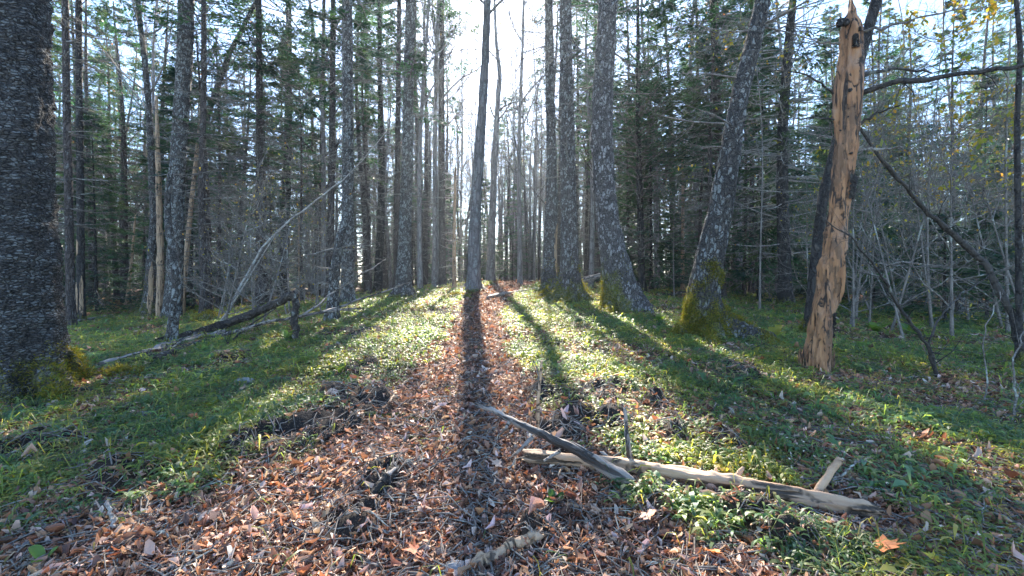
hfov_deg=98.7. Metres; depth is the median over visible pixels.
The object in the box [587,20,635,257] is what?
tall spruce tree
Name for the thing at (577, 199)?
tall spruce tree
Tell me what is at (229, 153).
bare tree
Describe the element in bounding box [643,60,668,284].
spruce tree
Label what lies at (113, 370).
mossy hump
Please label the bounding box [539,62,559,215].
tall spruce tree
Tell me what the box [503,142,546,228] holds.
bare tree
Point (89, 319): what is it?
fallen log
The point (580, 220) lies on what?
bare maple tree
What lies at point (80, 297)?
tree
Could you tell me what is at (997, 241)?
bare shrub
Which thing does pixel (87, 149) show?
spruce tree
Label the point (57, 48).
young spruce tree
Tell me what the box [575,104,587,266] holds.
spruce tree
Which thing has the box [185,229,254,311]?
bare shrub
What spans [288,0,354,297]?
tree
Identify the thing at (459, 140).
bare tree
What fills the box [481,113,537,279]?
bare tree
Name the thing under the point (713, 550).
fallen leaf
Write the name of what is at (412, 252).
young spruce tree
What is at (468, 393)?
fallen stick
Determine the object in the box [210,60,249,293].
young spruce tree
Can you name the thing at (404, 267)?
tree
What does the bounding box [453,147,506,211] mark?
bare tree
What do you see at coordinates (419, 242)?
bare tree
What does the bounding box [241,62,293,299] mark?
young spruce tree
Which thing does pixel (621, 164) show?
young spruce tree
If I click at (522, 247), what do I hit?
fir tree
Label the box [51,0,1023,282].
sky
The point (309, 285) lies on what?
bare tree
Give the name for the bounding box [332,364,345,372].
broadleaf plant
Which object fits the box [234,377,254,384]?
stone
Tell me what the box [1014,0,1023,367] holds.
tree
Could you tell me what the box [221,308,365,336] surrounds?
leaning pole
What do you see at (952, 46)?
young spruce tree
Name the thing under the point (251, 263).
bare shrub
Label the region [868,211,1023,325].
fir sapling
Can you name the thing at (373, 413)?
lichen stick
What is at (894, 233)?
fir sapling
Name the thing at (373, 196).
bare maple tree
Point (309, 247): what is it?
bare shrub
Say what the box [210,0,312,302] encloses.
spruce tree
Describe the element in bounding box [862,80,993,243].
bare maple tree
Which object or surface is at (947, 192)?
bare shrub
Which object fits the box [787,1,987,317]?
maple sapling
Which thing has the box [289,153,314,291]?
young spruce tree
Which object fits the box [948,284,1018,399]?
bare sapling
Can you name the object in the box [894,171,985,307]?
bare shrub
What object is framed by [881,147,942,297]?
fir tree
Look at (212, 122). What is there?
bare maple tree
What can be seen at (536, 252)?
fir tree
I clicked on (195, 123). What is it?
spruce tree
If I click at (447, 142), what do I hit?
tall spruce tree
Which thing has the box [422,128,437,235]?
tall spruce tree
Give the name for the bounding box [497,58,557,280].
bare tree
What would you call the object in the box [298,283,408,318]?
leaning pole
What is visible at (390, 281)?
bare maple tree
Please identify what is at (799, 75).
spruce tree
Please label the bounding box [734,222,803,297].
bare shrub
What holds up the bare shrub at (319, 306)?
on the forest ground
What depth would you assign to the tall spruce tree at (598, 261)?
24.60 m
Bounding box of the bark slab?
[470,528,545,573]
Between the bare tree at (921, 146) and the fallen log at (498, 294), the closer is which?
the fallen log at (498, 294)
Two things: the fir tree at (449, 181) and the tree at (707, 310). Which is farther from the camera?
the fir tree at (449, 181)
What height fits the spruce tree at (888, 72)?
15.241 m
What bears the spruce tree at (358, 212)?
on the forest ground
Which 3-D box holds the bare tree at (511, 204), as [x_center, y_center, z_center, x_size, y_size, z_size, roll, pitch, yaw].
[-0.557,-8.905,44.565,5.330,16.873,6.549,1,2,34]
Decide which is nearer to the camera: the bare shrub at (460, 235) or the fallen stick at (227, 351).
the fallen stick at (227, 351)
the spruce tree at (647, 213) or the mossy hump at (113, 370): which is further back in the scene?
the spruce tree at (647, 213)
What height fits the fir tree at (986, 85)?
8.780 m
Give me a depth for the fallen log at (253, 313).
7.03 m
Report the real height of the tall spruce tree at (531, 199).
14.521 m
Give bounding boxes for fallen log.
[38,386,95,395]
[78,316,104,322]
[97,330,227,367]
[127,324,258,362]
[151,336,215,362]
[154,293,290,340]
[486,287,538,298]
[521,449,886,519]
[582,273,600,282]
[662,291,686,296]
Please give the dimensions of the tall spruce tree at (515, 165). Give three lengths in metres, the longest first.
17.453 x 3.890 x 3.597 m
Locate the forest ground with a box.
[0,280,1023,575]
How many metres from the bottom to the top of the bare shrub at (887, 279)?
4.721 m
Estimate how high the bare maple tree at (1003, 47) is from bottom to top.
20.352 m
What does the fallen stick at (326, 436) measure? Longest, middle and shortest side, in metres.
0.474 x 0.099 x 0.076 m
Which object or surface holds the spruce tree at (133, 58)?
on the forest ground
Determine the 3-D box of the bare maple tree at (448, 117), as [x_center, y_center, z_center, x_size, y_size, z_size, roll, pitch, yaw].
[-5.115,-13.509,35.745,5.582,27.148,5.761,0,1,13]
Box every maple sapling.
[673,0,883,309]
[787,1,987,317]
[816,0,1023,332]
[861,0,1023,327]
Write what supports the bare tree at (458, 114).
on the forest ground
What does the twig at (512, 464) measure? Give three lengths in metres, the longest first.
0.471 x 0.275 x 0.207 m
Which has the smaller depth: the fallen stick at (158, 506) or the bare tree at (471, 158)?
the fallen stick at (158, 506)
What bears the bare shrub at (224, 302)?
on the forest ground
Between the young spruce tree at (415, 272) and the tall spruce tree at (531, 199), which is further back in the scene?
the tall spruce tree at (531, 199)
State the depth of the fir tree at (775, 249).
20.72 m
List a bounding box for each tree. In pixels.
[0,0,99,407]
[50,0,130,325]
[50,0,158,319]
[51,0,76,304]
[51,20,143,249]
[51,23,102,229]
[51,29,108,167]
[52,0,132,276]
[52,57,109,301]
[53,21,142,295]
[53,34,134,200]
[53,73,110,283]
[55,111,145,314]
[56,0,130,306]
[56,2,175,225]
[57,1,166,303]
[57,85,142,219]
[57,184,118,299]
[59,0,213,316]
[71,12,148,296]
[73,75,142,286]
[80,0,284,312]
[83,0,221,188]
[85,185,112,292]
[93,0,215,249]
[97,18,141,278]
[97,88,141,286]
[98,0,217,275]
[103,65,253,309]
[114,41,166,259]
[115,145,156,293]
[115,213,148,304]
[116,35,282,294]
[118,229,142,288]
[120,1,265,178]
[121,12,276,310]
[126,116,166,280]
[130,14,252,297]
[130,218,146,294]
[135,73,195,216]
[138,0,227,318]
[144,119,248,295]
[147,0,341,305]
[155,95,163,317]
[162,0,255,307]
[163,159,181,341]
[164,65,225,312]
[174,0,298,184]
[184,162,223,295]
[185,26,253,308]
[192,43,295,305]
[192,62,221,271]
[194,77,248,298]
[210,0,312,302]
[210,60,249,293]
[210,160,235,286]
[212,151,272,296]
[222,0,394,297]
[232,54,315,267]
[232,73,255,290]
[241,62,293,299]
[245,0,326,296]
[245,185,276,286]
[248,113,285,294]
[252,193,278,280]
[254,89,341,289]
[266,57,311,278]
[268,0,382,297]
[269,59,327,300]
[270,50,335,295]
[274,88,303,275]
[274,224,310,288]
[280,0,402,303]
[281,15,341,292]
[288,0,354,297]
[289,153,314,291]
[290,212,313,298]
[291,3,374,244]
[292,89,317,285]
[293,213,373,321]
[310,66,377,273]
[311,99,387,230]
[316,0,393,291]
[328,46,460,288]
[334,124,363,288]
[335,43,394,293]
[335,83,374,281]
[336,30,395,266]
[338,0,433,291]
[339,5,376,265]
[340,99,377,288]
[340,141,372,282]
[353,0,474,299]
[353,17,447,226]
[353,75,377,260]
[353,85,401,274]
[354,0,415,288]
[357,96,431,236]
[367,0,440,289]
[368,0,473,288]
[368,142,430,279]
[371,137,430,229]
[377,114,402,249]
[383,0,509,286]
[384,121,393,252]
[386,52,402,256]
[390,0,446,285]
[393,93,424,284]
[394,0,526,285]
[394,76,432,284]
[396,0,455,284]
[401,123,432,269]
[413,72,433,256]
[414,35,458,264]
[414,95,451,283]
[415,174,465,283]
[416,0,508,276]
[417,0,474,260]
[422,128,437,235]
[423,0,497,253]
[423,86,509,222]
[423,112,492,282]
[427,34,472,281]
[429,67,456,182]
[429,156,459,259]
[430,97,472,205]
[430,120,470,233]
[431,90,487,281]
[437,167,469,288]
[445,96,473,281]
[448,84,526,239]
[449,0,511,187]
[449,114,499,279]
[451,76,493,226]
[452,112,469,263]
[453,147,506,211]
[455,0,533,280]
[455,146,468,226]
[456,218,467,278]
[461,0,503,291]
[462,191,500,277]
[464,178,503,276]
[467,0,592,284]
[469,0,530,278]
[469,144,491,253]
[472,0,544,279]
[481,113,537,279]
[482,120,503,248]
[483,149,545,278]
[486,123,532,279]
[487,1,593,222]
[487,97,527,279]
[487,118,528,279]
[489,0,545,279]
[489,0,655,297]
[490,116,514,279]
[495,130,510,265]
[495,183,532,280]
[496,0,574,280]
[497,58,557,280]
[497,120,511,267]
[497,145,531,279]
[497,163,525,264]
[500,144,541,278]
[501,91,528,257]
[503,0,713,287]
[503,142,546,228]
[506,98,539,277]
[508,205,536,278]
[511,101,556,276]
[513,38,587,210]
[516,134,537,279]
[521,0,633,308]
[521,126,546,277]
[521,139,543,263]
[521,156,531,253]
[522,134,542,273]
[523,216,542,279]
[526,57,544,277]
[527,59,545,279]
[528,108,540,263]
[530,0,592,251]
[531,124,544,259]
[535,134,546,260]
[535,222,543,275]
[538,133,585,263]
[539,0,582,275]
[539,33,593,273]
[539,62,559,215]
[542,0,678,316]
[544,0,765,289]
[553,0,594,256]
[558,0,630,282]
[571,0,623,281]
[573,0,726,292]
[575,57,616,276]
[575,71,645,270]
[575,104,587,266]
[579,21,621,281]
[579,77,618,267]
[579,144,587,272]
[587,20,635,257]
[594,84,702,294]
[595,143,679,290]
[613,0,659,266]
[613,65,668,272]
[615,0,804,247]
[617,70,645,264]
[618,3,681,283]
[625,103,668,235]
[633,0,705,278]
[634,0,814,298]
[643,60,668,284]
[645,163,693,287]
[649,0,834,351]
[651,2,781,282]
[658,138,754,295]
[663,0,728,264]
[664,43,703,278]
[665,0,759,275]
[667,0,860,292]
[667,66,704,276]
[670,23,740,278]
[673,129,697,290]
[677,0,878,291]
[687,3,809,261]
[696,0,905,304]
[718,0,783,296]
[720,0,802,294]
[721,0,771,290]
[724,20,813,301]
[728,152,776,289]
[734,99,776,293]
[743,17,790,293]
[746,202,806,296]
[747,38,868,294]
[754,66,792,287]
[756,165,809,296]
[760,0,1023,373]
[770,87,898,302]
[788,67,829,251]
[789,55,812,251]
[790,110,851,295]
[792,125,882,296]
[793,135,880,302]
[798,106,860,291]
[799,0,881,332]
[801,17,836,202]
[803,4,863,252]
[804,5,864,208]
[806,26,973,226]
[809,0,992,211]
[827,0,921,302]
[848,0,934,262]
[850,46,930,281]
[856,39,925,255]
[860,7,921,255]
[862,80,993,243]
[881,0,1023,299]
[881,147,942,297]
[886,31,961,285]
[896,85,929,240]
[897,84,947,261]
[898,93,931,262]
[904,0,1002,307]
[910,56,1022,184]
[911,113,964,235]
[926,99,955,234]
[934,71,1022,304]
[935,184,1014,304]
[936,0,1022,291]
[940,76,1001,246]
[944,1,1023,274]
[948,0,1023,275]
[956,6,1023,281]
[957,2,1023,307]
[959,128,1023,260]
[970,15,1022,104]
[972,0,1023,263]
[976,40,1023,252]
[980,3,1023,276]
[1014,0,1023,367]
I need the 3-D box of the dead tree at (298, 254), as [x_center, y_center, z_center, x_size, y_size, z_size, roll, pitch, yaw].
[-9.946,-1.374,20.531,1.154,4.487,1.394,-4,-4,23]
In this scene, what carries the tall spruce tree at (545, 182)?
on the forest ground
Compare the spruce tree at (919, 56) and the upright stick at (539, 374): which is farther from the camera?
the spruce tree at (919, 56)
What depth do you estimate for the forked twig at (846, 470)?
2.32 m
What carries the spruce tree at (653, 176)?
on the forest ground
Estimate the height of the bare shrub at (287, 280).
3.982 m
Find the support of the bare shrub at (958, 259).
on the forest ground
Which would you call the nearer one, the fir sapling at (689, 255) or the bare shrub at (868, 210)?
the bare shrub at (868, 210)
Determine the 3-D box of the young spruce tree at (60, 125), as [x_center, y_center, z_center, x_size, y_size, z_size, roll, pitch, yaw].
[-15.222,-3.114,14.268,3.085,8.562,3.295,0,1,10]
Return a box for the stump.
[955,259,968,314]
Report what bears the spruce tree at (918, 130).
on the forest ground
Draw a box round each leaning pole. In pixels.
[207,262,227,307]
[220,123,393,320]
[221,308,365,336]
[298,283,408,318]
[301,257,389,316]
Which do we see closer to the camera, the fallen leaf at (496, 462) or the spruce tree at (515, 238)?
the fallen leaf at (496, 462)
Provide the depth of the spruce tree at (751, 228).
19.16 m
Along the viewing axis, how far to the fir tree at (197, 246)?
25.69 m
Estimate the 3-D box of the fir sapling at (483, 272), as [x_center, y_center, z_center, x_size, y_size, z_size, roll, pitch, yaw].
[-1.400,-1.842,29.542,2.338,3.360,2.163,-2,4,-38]
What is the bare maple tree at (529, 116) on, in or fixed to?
on the forest ground
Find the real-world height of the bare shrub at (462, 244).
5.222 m
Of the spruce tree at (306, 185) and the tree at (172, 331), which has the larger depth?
the spruce tree at (306, 185)
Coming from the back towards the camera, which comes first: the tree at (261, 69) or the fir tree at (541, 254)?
the fir tree at (541, 254)
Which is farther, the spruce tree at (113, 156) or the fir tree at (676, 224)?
the spruce tree at (113, 156)
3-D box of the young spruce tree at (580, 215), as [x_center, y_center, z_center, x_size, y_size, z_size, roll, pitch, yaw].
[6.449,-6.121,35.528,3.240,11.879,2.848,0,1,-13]
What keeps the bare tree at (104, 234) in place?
on the forest ground
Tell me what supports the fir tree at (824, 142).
on the forest ground
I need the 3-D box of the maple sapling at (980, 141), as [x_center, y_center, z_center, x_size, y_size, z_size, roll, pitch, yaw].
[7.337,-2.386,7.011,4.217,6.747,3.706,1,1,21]
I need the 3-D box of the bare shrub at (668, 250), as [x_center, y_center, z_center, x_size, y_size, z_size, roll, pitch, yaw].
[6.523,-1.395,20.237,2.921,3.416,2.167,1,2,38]
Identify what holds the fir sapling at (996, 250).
on the forest ground
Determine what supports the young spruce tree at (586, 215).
on the forest ground
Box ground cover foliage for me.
[0,278,1023,575]
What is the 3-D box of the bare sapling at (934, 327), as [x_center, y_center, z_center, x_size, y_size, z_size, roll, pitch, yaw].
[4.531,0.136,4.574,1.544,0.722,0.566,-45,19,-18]
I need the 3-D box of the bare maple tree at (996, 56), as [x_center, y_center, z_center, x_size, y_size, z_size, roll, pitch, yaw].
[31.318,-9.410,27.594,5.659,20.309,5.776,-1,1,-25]
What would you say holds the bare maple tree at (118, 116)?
on the forest ground
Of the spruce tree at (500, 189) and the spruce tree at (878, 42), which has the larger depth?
the spruce tree at (500, 189)
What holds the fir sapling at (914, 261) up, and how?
on the forest ground
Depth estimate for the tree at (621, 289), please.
8.67 m
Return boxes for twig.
[491,428,534,484]
[832,456,872,479]
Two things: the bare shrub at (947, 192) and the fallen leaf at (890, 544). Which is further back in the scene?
the bare shrub at (947, 192)
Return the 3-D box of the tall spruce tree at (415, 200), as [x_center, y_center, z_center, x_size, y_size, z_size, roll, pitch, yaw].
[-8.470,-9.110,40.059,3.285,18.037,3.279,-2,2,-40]
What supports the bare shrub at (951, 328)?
on the forest ground
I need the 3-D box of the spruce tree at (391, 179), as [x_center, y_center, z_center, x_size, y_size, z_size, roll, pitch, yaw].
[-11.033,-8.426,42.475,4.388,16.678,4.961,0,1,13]
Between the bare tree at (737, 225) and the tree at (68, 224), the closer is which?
the tree at (68, 224)
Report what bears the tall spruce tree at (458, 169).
on the forest ground
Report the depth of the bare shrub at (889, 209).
8.57 m
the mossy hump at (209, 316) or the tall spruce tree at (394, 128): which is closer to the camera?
the mossy hump at (209, 316)
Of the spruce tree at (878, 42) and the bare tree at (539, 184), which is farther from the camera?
the bare tree at (539, 184)
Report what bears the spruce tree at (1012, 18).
on the forest ground
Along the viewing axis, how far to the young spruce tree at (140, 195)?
24.67 m
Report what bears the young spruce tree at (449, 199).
on the forest ground
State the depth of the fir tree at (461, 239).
45.68 m
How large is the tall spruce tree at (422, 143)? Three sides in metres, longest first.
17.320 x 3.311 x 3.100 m
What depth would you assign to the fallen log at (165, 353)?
5.13 m
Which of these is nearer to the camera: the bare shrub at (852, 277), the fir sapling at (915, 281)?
the bare shrub at (852, 277)
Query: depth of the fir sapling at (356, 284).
22.19 m
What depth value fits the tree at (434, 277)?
18.80 m
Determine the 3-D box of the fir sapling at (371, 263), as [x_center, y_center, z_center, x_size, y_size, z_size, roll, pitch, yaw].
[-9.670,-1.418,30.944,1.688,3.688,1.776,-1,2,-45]
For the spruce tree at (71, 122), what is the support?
on the forest ground
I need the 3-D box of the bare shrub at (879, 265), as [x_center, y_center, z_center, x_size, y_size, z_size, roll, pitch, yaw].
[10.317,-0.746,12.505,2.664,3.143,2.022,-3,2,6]
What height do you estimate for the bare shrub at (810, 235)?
3.702 m
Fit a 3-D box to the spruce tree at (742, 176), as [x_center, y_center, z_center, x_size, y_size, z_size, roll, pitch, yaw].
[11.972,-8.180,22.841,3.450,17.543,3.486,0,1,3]
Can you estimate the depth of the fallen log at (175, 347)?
5.58 m
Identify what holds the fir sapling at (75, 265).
on the forest ground
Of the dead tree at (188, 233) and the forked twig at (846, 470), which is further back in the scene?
the dead tree at (188, 233)
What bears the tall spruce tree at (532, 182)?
on the forest ground
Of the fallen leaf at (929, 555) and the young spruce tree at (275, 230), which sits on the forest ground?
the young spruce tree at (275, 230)
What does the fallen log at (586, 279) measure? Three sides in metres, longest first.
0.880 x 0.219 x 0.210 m
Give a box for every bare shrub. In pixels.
[121,117,330,318]
[156,163,267,313]
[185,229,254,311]
[187,187,332,329]
[191,194,283,318]
[195,180,341,321]
[208,167,284,309]
[212,175,301,307]
[221,147,327,311]
[223,163,304,314]
[265,165,362,304]
[269,233,309,278]
[271,199,341,314]
[279,197,339,301]
[286,186,353,304]
[412,223,431,283]
[446,210,469,266]
[446,231,467,281]
[447,226,467,274]
[448,208,468,280]
[464,235,498,275]
[522,220,543,274]
[633,166,702,297]
[645,223,678,287]
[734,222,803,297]
[735,165,857,292]
[740,185,775,297]
[754,162,913,315]
[769,180,848,288]
[778,133,937,323]
[791,82,973,328]
[794,109,922,309]
[794,213,864,290]
[795,159,892,306]
[796,66,956,337]
[806,77,959,323]
[807,99,935,317]
[813,53,1023,335]
[845,216,915,305]
[849,41,1023,329]
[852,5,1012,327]
[872,72,1023,326]
[875,117,1023,319]
[876,146,992,298]
[882,210,954,306]
[884,123,1001,308]
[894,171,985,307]
[894,198,1012,308]
[895,93,1023,322]
[915,158,1023,300]
[920,155,1012,311]
[925,168,1023,304]
[948,226,1023,302]
[962,159,1023,304]
[964,206,1023,291]
[967,130,1023,270]
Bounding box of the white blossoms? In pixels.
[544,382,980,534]
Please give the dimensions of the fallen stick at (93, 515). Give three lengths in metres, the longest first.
0.427 x 0.049 x 0.042 m
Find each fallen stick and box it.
[14,511,107,547]
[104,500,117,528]
[109,503,160,549]
[210,349,229,353]
[323,413,365,440]
[388,362,448,403]
[438,390,506,399]
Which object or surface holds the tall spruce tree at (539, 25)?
on the forest ground
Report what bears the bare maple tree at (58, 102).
on the forest ground
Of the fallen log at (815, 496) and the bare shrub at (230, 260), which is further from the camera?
the bare shrub at (230, 260)
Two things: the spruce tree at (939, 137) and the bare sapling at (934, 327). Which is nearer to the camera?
the bare sapling at (934, 327)
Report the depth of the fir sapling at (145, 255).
15.21 m
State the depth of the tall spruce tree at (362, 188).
21.16 m
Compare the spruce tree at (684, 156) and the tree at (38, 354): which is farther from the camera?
the spruce tree at (684, 156)
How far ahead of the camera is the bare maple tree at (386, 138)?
29.31 m
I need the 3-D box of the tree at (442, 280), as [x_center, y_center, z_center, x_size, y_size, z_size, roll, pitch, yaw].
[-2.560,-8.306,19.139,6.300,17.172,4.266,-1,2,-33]
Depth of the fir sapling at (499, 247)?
33.89 m
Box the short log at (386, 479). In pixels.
[365,460,402,499]
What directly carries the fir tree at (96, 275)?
on the forest ground
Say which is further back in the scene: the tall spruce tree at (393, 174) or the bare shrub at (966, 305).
the tall spruce tree at (393, 174)
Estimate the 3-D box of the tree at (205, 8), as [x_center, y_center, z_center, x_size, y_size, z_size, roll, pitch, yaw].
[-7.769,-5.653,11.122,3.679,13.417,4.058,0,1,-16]
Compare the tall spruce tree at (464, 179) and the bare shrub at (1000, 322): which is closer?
the bare shrub at (1000, 322)
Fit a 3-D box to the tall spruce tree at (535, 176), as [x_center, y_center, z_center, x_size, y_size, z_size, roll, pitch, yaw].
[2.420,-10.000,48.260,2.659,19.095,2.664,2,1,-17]
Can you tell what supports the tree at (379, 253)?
on the forest ground
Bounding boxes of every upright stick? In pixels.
[533,360,542,427]
[623,407,631,458]
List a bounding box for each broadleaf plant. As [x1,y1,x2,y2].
[28,544,58,562]
[204,397,218,406]
[280,329,300,340]
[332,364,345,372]
[545,489,563,503]
[650,314,665,321]
[764,325,782,334]
[865,322,889,332]
[897,323,922,335]
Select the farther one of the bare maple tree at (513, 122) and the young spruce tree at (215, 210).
the bare maple tree at (513, 122)
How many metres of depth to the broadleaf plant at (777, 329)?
6.16 m
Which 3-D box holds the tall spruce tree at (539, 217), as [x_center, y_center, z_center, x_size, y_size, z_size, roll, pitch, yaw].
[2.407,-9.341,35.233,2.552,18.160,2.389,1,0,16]
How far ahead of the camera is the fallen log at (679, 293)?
12.16 m
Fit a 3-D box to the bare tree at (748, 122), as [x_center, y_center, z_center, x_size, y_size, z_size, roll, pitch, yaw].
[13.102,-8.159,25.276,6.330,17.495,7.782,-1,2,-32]
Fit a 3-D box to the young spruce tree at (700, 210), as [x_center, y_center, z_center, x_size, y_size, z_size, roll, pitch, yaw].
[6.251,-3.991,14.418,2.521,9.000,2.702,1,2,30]
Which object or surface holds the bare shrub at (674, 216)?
on the forest ground
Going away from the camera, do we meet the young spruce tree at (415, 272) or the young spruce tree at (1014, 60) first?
the young spruce tree at (1014, 60)
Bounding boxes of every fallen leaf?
[403,535,426,554]
[491,458,502,466]
[637,509,659,519]
[703,548,722,552]
[872,534,905,551]
[923,549,943,561]
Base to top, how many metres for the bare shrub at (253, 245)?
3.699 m
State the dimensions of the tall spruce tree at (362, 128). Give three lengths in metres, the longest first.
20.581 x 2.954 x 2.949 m
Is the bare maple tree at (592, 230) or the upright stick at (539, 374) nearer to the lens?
the upright stick at (539, 374)
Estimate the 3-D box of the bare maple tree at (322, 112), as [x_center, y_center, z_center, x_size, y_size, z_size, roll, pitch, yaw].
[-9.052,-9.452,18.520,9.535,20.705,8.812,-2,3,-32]
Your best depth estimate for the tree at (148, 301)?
12.35 m
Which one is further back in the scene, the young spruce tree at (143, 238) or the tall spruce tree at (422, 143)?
the tall spruce tree at (422, 143)
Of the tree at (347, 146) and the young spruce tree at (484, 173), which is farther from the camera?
the young spruce tree at (484, 173)
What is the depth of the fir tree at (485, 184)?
32.65 m
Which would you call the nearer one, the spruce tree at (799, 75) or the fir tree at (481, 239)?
the spruce tree at (799, 75)
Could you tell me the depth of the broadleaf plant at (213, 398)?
3.50 m
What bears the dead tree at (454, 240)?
on the forest ground
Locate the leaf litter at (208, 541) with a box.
[0,279,1023,575]
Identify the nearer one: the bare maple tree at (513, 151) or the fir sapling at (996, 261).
the fir sapling at (996, 261)
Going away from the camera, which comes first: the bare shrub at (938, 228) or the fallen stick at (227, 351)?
the fallen stick at (227, 351)
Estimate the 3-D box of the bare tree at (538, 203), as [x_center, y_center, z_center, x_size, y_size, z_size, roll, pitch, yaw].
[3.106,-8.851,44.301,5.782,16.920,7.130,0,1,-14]
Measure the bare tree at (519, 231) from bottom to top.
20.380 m
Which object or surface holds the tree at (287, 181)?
on the forest ground
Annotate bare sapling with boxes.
[816,201,979,375]
[888,266,1006,376]
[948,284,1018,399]
[999,305,1023,418]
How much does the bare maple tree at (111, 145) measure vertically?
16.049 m
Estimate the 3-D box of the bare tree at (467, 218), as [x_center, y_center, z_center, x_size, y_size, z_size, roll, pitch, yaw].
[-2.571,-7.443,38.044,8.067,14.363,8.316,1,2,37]
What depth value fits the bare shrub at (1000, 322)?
8.12 m
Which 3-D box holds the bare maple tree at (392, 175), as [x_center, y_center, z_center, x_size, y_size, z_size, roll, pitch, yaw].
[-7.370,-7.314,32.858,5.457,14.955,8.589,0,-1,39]
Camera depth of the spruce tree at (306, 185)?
34.16 m
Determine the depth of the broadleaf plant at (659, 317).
7.29 m
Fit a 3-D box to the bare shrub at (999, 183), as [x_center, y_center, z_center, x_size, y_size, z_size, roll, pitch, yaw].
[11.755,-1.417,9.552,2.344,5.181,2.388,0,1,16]
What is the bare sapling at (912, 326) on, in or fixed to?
on the forest ground
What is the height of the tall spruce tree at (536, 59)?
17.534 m
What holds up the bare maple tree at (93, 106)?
on the forest ground
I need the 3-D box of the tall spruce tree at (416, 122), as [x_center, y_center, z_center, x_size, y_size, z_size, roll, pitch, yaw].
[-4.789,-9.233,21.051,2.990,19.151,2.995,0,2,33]
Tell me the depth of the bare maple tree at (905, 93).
23.91 m
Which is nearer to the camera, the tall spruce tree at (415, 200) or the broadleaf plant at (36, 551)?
the broadleaf plant at (36, 551)
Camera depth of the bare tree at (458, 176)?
38.11 m
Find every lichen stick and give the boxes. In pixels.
[364,411,414,417]
[397,416,436,441]
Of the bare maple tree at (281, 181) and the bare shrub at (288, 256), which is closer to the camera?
the bare shrub at (288, 256)
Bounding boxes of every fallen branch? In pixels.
[222,308,276,348]
[474,402,634,485]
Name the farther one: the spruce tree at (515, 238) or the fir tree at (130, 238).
the spruce tree at (515, 238)
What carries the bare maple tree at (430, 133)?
on the forest ground
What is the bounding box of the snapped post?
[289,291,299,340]
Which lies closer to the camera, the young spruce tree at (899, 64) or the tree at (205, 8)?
the tree at (205, 8)
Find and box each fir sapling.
[61,259,91,309]
[62,231,92,303]
[97,239,112,298]
[131,229,166,302]
[212,244,233,303]
[339,268,363,293]
[359,243,374,287]
[459,236,467,280]
[481,236,504,279]
[495,242,507,275]
[678,232,693,283]
[839,158,917,312]
[843,216,921,306]
[867,246,905,299]
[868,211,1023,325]
[876,239,949,307]
[878,201,952,306]
[923,212,1023,319]
[972,232,1023,314]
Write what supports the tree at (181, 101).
on the forest ground
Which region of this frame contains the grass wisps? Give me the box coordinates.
[0,278,1023,575]
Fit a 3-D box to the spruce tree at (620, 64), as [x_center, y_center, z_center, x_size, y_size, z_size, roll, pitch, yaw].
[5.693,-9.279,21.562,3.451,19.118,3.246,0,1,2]
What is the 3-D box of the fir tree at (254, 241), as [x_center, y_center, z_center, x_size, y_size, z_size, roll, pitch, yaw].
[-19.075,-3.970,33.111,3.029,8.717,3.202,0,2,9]
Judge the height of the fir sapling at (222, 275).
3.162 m
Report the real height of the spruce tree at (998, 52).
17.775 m
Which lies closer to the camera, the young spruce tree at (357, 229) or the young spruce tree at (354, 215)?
the young spruce tree at (354, 215)
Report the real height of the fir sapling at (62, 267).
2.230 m
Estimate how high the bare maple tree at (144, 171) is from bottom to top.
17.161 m
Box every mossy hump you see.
[97,362,144,377]
[188,308,224,321]
[445,291,470,298]
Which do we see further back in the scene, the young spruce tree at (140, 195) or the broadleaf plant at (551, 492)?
the young spruce tree at (140, 195)
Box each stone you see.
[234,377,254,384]
[445,560,464,569]
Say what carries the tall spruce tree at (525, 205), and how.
on the forest ground
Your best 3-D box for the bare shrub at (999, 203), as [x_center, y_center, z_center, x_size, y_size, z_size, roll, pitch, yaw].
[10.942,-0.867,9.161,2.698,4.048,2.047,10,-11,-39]
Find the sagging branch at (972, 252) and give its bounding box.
[860,125,1023,342]
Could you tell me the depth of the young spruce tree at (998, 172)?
20.72 m
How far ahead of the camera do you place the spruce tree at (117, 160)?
30.84 m
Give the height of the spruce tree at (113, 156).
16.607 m
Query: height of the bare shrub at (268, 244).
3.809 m
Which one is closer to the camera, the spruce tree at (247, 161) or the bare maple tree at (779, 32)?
the bare maple tree at (779, 32)
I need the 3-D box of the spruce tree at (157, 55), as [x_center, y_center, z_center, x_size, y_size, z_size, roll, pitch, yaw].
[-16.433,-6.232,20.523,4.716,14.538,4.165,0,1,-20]
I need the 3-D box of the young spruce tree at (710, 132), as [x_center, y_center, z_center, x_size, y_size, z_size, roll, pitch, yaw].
[5.449,-3.401,12.150,3.519,8.040,3.223,-2,3,-29]
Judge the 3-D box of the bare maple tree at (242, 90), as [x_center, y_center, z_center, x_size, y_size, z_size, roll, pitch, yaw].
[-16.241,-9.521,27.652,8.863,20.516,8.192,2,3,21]
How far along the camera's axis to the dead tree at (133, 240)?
18.46 m
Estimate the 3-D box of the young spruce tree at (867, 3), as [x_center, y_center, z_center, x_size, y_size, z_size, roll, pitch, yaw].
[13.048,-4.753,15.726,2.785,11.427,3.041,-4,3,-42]

